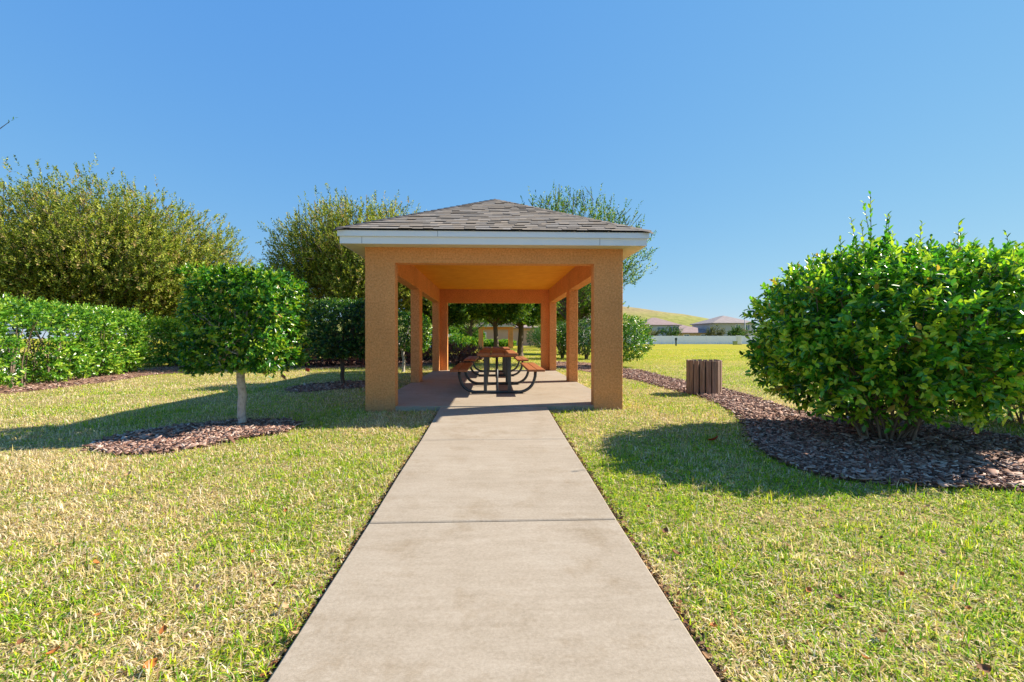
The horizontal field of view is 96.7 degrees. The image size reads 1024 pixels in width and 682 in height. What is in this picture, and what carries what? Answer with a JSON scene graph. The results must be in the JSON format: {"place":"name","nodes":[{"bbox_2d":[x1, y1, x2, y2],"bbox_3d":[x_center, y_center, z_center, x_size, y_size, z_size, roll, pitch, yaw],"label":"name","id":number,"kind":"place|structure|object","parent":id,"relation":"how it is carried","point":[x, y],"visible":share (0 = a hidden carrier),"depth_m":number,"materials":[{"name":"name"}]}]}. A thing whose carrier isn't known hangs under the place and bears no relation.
{"place":"outdoors","nodes":[
{"label":"outdoors","id":0,"kind":"place"},
{"bbox_2d":[38,306,756,340],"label":"hill","id":1,"kind":"structure","parent":0,"point":[684,319],"depth_m":292.91,"materials":[{"name":"green plant"}]},
{"bbox_2d":[268,407,719,681],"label":"path","id":2,"kind":"structure","parent":0,"point":[493,544],"depth_m":2.34,"materials":[{"name":"concrete"}]},
{"bbox_2d":[395,370,593,410],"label":"floor","id":3,"kind":"structure","parent":0,"point":[549,390],"depth_m":8.89,"materials":[{"name":"concrete"}]},
{"bbox_2d":[464,347,528,376],"bbox_3d":[-0.478,0.596,13.746,1.786,0.800,2.500,0,0,-2],"label":"picnic table","id":4,"kind":"object","parent":3,"relation":"on","point":[503,370],"visible":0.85,"depth_m":12.89,"materials":[{"name":"brown wood"}]},
{"bbox_2d":[450,350,544,393],"bbox_3d":[-0.319,0.620,9.749,1.786,0.800,2.500,0,0,-2],"label":"picnic table","id":5,"kind":"object","parent":3,"relation":"on","point":[459,368],"visible":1,"depth_m":8.89,"materials":[{"name":"brown wood"}]},
{"bbox_2d":[0,339,1023,681],"bbox_3d":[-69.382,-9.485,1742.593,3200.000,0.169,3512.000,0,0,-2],"label":"ground","id":6,"kind":"structure","parent":0,"point":[682,351],"depth_m":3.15,"materials":[{"name":"green plant"}]},
{"bbox_2d":[0,332,20,379],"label":"vinyl fence","id":7,"kind":"object","parent":6,"relation":"on","point":[2,351],"visible":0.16,"depth_m":11.60,"materials":[{"name":"white plastic"}]},
{"bbox_2d":[17,638,25,643],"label":"fallen leaf","id":8,"kind":"object","parent":6,"relation":"on","point":[20,641],"visible":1,"depth_m":1.90,"materials":[{"name":"brown plant"}]},
{"bbox_2d":[46,646,59,654],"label":"fallen leaf","id":9,"kind":"object","parent":6,"relation":"on","point":[53,650],"visible":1,"depth_m":1.85,"materials":[{"name":"orange plant"}]},
{"bbox_2d":[0,365,208,393],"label":"mulch","id":10,"kind":"object","parent":6,"relation":"on","point":[107,379],"visible":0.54,"depth_m":12.63,"materials":[{"name":"brown wood"}]},
{"bbox_2d":[0,292,161,387],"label":"clipped hedge","id":11,"kind":"object","parent":10,"relation":"on","point":[94,354],"visible":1,"depth_m":12.20,"materials":[{"name":"green plant"}]},
{"bbox_2d":[134,314,199,366],"bbox_3d":[-14.134,0.036,18.604,2.140,2.230,2.126,0,0,18],"label":"clipped hedge","id":12,"kind":"object","parent":10,"relation":"on","point":[169,339],"visible":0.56,"depth_m":18.12,"materials":[{"name":"green plant"}]},
{"bbox_2d":[0,153,263,341],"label":"spreading tree","id":13,"kind":"object","parent":6,"relation":"on","point":[115,258],"visible":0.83,"depth_m":18.24,"materials":[{"name":"green plant"}]},
{"bbox_2d":[143,658,157,667],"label":"fallen leaf","id":14,"kind":"object","parent":6,"relation":"on","point":[148,662],"visible":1,"depth_m":1.78,"materials":[{"name":"orange plant"}]},
{"bbox_2d":[159,625,166,633],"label":"fallen leaf","id":15,"kind":"object","parent":6,"relation":"on","point":[163,629],"visible":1,"depth_m":1.98,"materials":[{"name":"brown plant"}]},
{"bbox_2d":[165,333,214,359],"bbox_3d":[-15.452,0.199,22.510,2.837,1.903,2.779,0,0,-2],"label":"shrub","id":16,"kind":"object","parent":6,"relation":"on","point":[200,338],"visible":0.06,"depth_m":22.12,"materials":[{"name":"green plant"}]},
{"bbox_2d":[93,424,298,454],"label":"mulch","id":17,"kind":"object","parent":6,"relation":"on","point":[179,449],"visible":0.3,"depth_m":5.16,"materials":[{"name":"brown wood"}]},
{"bbox_2d":[169,260,314,423],"bbox_3d":[-3.558,0.087,6.141,1.433,2.259,1.411,0,0,-2],"label":"topiary tree","id":18,"kind":"object","parent":17,"relation":"on","point":[237,346],"visible":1,"depth_m":5.73,"materials":[{"name":"green plant"}]},
{"bbox_2d":[151,305,248,357],"bbox_3d":[-18.527,-1.411,27.082,6.906,5.057,5.436,0,0,-2],"label":"shade tree","id":19,"kind":"object","parent":6,"relation":"on","point":[196,323],"visible":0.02,"depth_m":25.58,"materials":[{"name":"green plant"}]},
{"bbox_2d":[193,260,336,329],"bbox_3d":[-13.522,-1.776,24.997,7.237,5.801,6.539,0,0,37],"label":"shade tree","id":20,"kind":"object","parent":6,"relation":"on","point":[301,318],"visible":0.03,"depth_m":24.41,"materials":[{"name":"green plant"}]},
{"bbox_2d":[282,602,288,608],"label":"fallen leaf","id":21,"kind":"object","parent":6,"relation":"on","point":[285,605],"visible":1,"depth_m":2.15,"materials":[{"name":"beige plant"}]},
{"bbox_2d":[289,630,299,634],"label":"fallen leaf","id":22,"kind":"object","parent":6,"relation":"on","point":[294,632],"visible":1,"depth_m":1.96,"materials":[{"name":"beige plant"}]},
{"bbox_2d":[285,381,364,391],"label":"mulch","id":23,"kind":"object","parent":6,"relation":"on","point":[313,388],"visible":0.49,"depth_m":10.50,"materials":[{"name":"brown wood"}]},
{"bbox_2d":[305,296,364,382],"bbox_3d":[-4.107,0.032,11.381,1.815,2.241,1.796,0,0,-2],"label":"topiary tree","id":24,"kind":"object","parent":23,"relation":"on","point":[326,332],"visible":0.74,"depth_m":10.82,"materials":[{"name":"green plant"}]},
{"bbox_2d":[251,183,431,364],"bbox_3d":[-6.409,-2.681,19.680,8.355,7.715,7.269,0,0,-2],"label":"spreading tree","id":25,"kind":"object","parent":6,"relation":"on","point":[331,265],"visible":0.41,"depth_m":17.77,"materials":[{"name":"green plant"}]},
{"bbox_2d":[289,357,483,367],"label":"mulch","id":26,"kind":"object","parent":6,"relation":"on","point":[350,366],"visible":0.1,"depth_m":18.95,"materials":[{"name":"brown wood"}]},
{"bbox_2d":[298,346,339,367],"bbox_3d":[-7.889,0.592,18.476,1.977,1.008,1.903,0,0,-2],"label":"shrub","id":27,"kind":"object","parent":26,"relation":"on","point":[320,362],"visible":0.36,"depth_m":18.21,"materials":[{"name":"green plant"}]},
{"bbox_2d":[293,328,347,359],"bbox_3d":[-9.565,0.117,23.474,3.486,1.925,3.316,0,0,-2],"label":"shrub","id":28,"kind":"object","parent":26,"relation":"on","point":[318,341],"visible":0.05,"depth_m":23.16,"materials":[{"name":"green plant"}]},
{"bbox_2d":[325,353,361,365],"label":"shrub","id":29,"kind":"object","parent":26,"relation":"on","point":[350,361],"visible":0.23,"depth_m":18.90,"materials":[{"name":"green plant"}]},
{"bbox_2d":[352,346,364,366],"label":"shrub","id":30,"kind":"object","parent":26,"relation":"on","point":[358,361],"visible":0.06,"depth_m":17.75,"materials":[{"name":"green plant"}]},
{"bbox_2d":[398,349,431,363],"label":"shrub","id":31,"kind":"object","parent":26,"relation":"on","point":[408,355],"visible":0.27,"depth_m":20.19,"materials":[{"name":"green plant"}]},
{"bbox_2d":[398,329,431,357],"bbox_3d":[-5.707,0.165,25.995,3.432,1.835,3.279,0,0,-2],"label":"shrub","id":32,"kind":"object","parent":26,"relation":"on","point":[422,341],"visible":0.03,"depth_m":25.63,"materials":[{"name":"green plant"}]},
{"bbox_2d":[422,343,452,362],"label":"shrub","id":33,"kind":"object","parent":26,"relation":"on","point":[428,360],"visible":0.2,"depth_m":20.46,"materials":[{"name":"green plant"}]},
{"bbox_2d":[398,297,497,328],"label":"shade tree","id":34,"kind":"object","parent":26,"relation":"on","point":[457,310],"visible":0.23,"depth_m":24.52,"materials":[{"name":"green plant"}]},
{"bbox_2d":[398,310,431,371],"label":"topiary tree","id":35,"kind":"object","parent":6,"relation":"on","point":[406,339],"visible":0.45,"depth_m":15.27,"materials":[{"name":"green plant"}]},
{"bbox_2d":[429,326,459,334],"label":"shrub","id":36,"kind":"object","parent":6,"relation":"on","point":[453,330],"visible":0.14,"depth_m":59.31,"materials":[{"name":"green plant"}]},
{"bbox_2d":[448,324,465,342],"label":"shrub","id":37,"kind":"object","parent":6,"relation":"on","point":[460,331],"visible":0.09,"depth_m":61.76,"materials":[{"name":"green plant"}]},
{"bbox_2d":[448,333,469,348],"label":"shrub","id":38,"kind":"object","parent":6,"relation":"on","point":[457,338],"visible":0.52,"depth_m":40.41,"materials":[{"name":"green plant"}]},
{"bbox_2d":[448,341,475,365],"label":"shrub","id":39,"kind":"object","parent":6,"relation":"on","point":[464,354],"visible":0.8,"depth_m":19.27,"materials":[{"name":"green plant"}]},
{"bbox_2d":[456,344,483,362],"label":"shrub","id":40,"kind":"object","parent":6,"relation":"on","point":[478,350],"visible":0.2,"depth_m":21.31,"materials":[{"name":"green plant"}]},
{"bbox_2d":[450,316,491,335],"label":"shade tree","id":41,"kind":"object","parent":6,"relation":"on","point":[473,322],"visible":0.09,"depth_m":45.90,"materials":[{"name":"green plant"}]},
{"bbox_2d":[464,336,477,347],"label":"shrub","id":42,"kind":"object","parent":6,"relation":"on","point":[473,340],"visible":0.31,"depth_m":42.71,"materials":[{"name":"green plant"}]},
{"bbox_2d":[461,327,485,345],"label":"shrub","id":43,"kind":"object","parent":6,"relation":"on","point":[475,333],"visible":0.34,"depth_m":60.25,"materials":[{"name":"green plant"}]},
{"bbox_2d":[483,339,493,346],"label":"shrub","id":44,"kind":"object","parent":6,"relation":"on","point":[488,342],"visible":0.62,"depth_m":64.86,"materials":[{"name":"green plant"}]},
{"bbox_2d":[333,199,652,411],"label":"picnic pavilion","id":45,"kind":"structure","parent":6,"relation":"on","point":[494,251],"depth_m":7.31,"materials":[{"name":"orange paint"}]},
{"bbox_2d":[476,321,515,347],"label":"stucco pavilion","id":46,"kind":"structure","parent":6,"relation":"on","point":[510,334],"depth_m":53.96,"materials":[{"name":"orange"}]},
{"bbox_2d":[260,410,731,681],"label":"leaf litter","id":47,"kind":"object","parent":6,"relation":"on","point":[698,641],"visible":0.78,"depth_m":2.37,"materials":[{"name":"brown plant"}]},
{"bbox_2d":[459,303,535,357],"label":"shade tree","id":48,"kind":"object","parent":6,"relation":"on","point":[509,313],"visible":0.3,"depth_m":25.93,"materials":[{"name":"green plant"}]},
{"bbox_2d":[493,339,516,346],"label":"shrub","id":49,"kind":"object","parent":6,"relation":"on","point":[503,343],"visible":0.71,"depth_m":64.91,"materials":[{"name":"green plant"}]},
{"bbox_2d":[477,325,535,345],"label":"house","id":50,"kind":"structure","parent":6,"relation":"on","point":[502,334],"depth_m":73.98,"materials":[{"name":"beige paint"}]},
{"bbox_2d":[0,357,1023,491],"bbox_3d":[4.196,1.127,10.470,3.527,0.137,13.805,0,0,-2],"label":"mulch","id":51,"kind":"object","parent":6,"relation":"on","point":[848,478],"visible":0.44,"depth_m":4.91,"materials":[{"name":"brown plant"}]},
{"bbox_2d":[686,359,721,394],"bbox_3d":[3.996,0.735,9.478,0.687,0.697,0.689,0,0,-2],"label":"litter bin","id":52,"kind":"object","parent":51,"relation":"on","point":[704,376],"visible":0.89,"depth_m":9.20,"materials":[{"name":"brown wood"}]},
{"bbox_2d":[739,190,1023,441],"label":"viburnum bush","id":53,"kind":"object","parent":51,"relation":"on","point":[942,342],"visible":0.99,"depth_m":4.71,"materials":[{"name":"green plant"}]},
{"bbox_2d":[486,300,563,355],"bbox_3d":[0.428,-2.075,30.040,6.882,6.348,5.716,0,0,-2],"label":"shade tree","id":54,"kind":"object","parent":6,"relation":"on","point":[535,315],"visible":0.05,"depth_m":29.50,"materials":[{"name":"green plant"}]},
{"bbox_2d":[525,326,540,348],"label":"round bush","id":55,"kind":"object","parent":6,"relation":"on","point":[537,342],"visible":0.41,"depth_m":44.57,"materials":[{"name":"green plant"}]},
{"bbox_2d":[523,317,565,329],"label":"shade tree","id":56,"kind":"object","parent":6,"relation":"on","point":[533,327],"visible":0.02,"depth_m":51.60,"materials":[{"name":"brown plant"}]},
{"bbox_2d":[532,327,561,343],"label":"shrub","id":57,"kind":"object","parent":6,"relation":"on","point":[540,336],"visible":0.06,"depth_m":59.15,"materials":[{"name":"green plant"}]},
{"bbox_2d":[556,320,583,357],"bbox_3d":[2.954,-0.098,26.532,2.487,2.273,2.512,0,0,-2],"label":"round bush","id":58,"kind":"object","parent":6,"relation":"on","point":[562,345],"visible":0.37,"depth_m":26.12,"materials":[{"name":"green plant"}]},
{"bbox_2d":[556,361,590,371],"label":"mulch","id":59,"kind":"object","parent":6,"relation":"on","point":[579,367],"visible":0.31,"depth_m":18.81,"materials":[{"name":"brown wood"}]},
{"bbox_2d":[520,182,659,318],"bbox_3d":[2.784,-3.128,20.845,7.707,8.537,6.991,0,0,-2],"label":"spreading tree","id":60,"kind":"object","parent":59,"relation":"on","point":[564,203],"visible":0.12,"depth_m":20.28,"materials":[{"name":"green plant"}]},
{"bbox_2d":[562,318,590,358],"bbox_3d":[4.138,-0.146,25.500,2.662,2.381,2.782,0,0,-2],"label":"round bush","id":61,"kind":"object","parent":6,"relation":"on","point":[585,345],"visible":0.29,"depth_m":25.14,"materials":[{"name":"green plant"}]},
{"bbox_2d":[563,316,590,343],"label":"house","id":62,"kind":"structure","parent":6,"relation":"on","point":[584,330],"depth_m":88.05,"materials":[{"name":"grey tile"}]},
{"bbox_2d":[556,284,629,353],"bbox_3d":[5.022,-2.382,34.073,7.381,6.917,6.245,0,0,-2],"label":"shade tree","id":63,"kind":"object","parent":6,"relation":"on","point":[583,312],"visible":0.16,"depth_m":33.50,"materials":[{"name":"green plant"}]},
{"bbox_2d":[586,313,656,362],"bbox_3d":[4.354,-0.069,18.332,2.634,2.304,2.642,0,0,-2],"label":"round bush","id":64,"kind":"object","parent":6,"relation":"on","point":[634,338],"visible":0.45,"depth_m":17.76,"materials":[{"name":"green plant"}]},
{"bbox_2d":[640,325,660,335],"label":"garden tree","id":65,"kind":"object","parent":6,"relation":"on","point":[653,334],"visible":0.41,"depth_m":102.99,"materials":[{"name":"green plant"}]},
{"bbox_2d":[631,318,680,335],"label":"house","id":66,"kind":"structure","parent":6,"relation":"on","point":[658,324],"depth_m":118.08,"materials":[{"name":"grey tile"}]},
{"bbox_2d":[656,325,683,335],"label":"garden tree","id":67,"kind":"object","parent":6,"relation":"on","point":[676,332],"visible":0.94,"depth_m":101.39,"materials":[{"name":"green plant"}]},
{"bbox_2d":[623,336,754,343],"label":"vinyl fence","id":68,"kind":"object","parent":6,"relation":"on","point":[697,339],"visible":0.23,"depth_m":95.67,"materials":[{"name":"white plastic"}]},
{"bbox_2d":[669,327,709,335],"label":"house","id":69,"kind":"structure","parent":6,"relation":"on","point":[690,331],"depth_m":113.21,"materials":[{"name":"white paint"}]},
{"bbox_2d":[705,323,726,335],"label":"garden tree","id":70,"kind":"object","parent":6,"relation":"on","point":[717,331],"visible":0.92,"depth_m":102.61,"materials":[{"name":"green plant"}]},
{"bbox_2d":[690,316,754,335],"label":"house","id":71,"kind":"structure","parent":6,"relation":"on","point":[727,322],"depth_m":112.35,"materials":[{"name":"grey tile"}]},
{"bbox_2d":[726,325,744,335],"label":"garden tree","id":72,"kind":"object","parent":6,"relation":"on","point":[735,331],"visible":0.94,"depth_m":100.28,"materials":[{"name":"green plant"}]},
{"bbox_2d":[736,336,741,344],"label":"utility cabinet","id":73,"kind":"object","parent":6,"relation":"on","point":[739,340],"visible":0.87,"depth_m":87.70,"materials":[{"name":"white metal"}]},
{"bbox_2d":[834,594,842,598],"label":"fallen leaf","id":74,"kind":"object","parent":6,"relation":"on","point":[838,596],"visible":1,"depth_m":2.23,"materials":[{"name":"brown plant"}]},
{"bbox_2d":[911,230,1023,424],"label":"viburnum bush","id":75,"kind":"object","parent":6,"relation":"on","point":[1020,406],"visible":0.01,"depth_m":6.25,"materials":[{"name":"green plant"}]},
{"bbox_2d":[977,663,991,672],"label":"fallen leaf","id":76,"kind":"object","parent":6,"relation":"on","point":[985,668],"visible":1,"depth_m":1.75,"materials":[{"name":"brown plant"}]},
{"bbox_2d":[0,0,1023,338],"label":"sky","id":77,"kind":"structure","parent":0,"point":[750,134],"materials":[{"name":"blue"}]}
]}

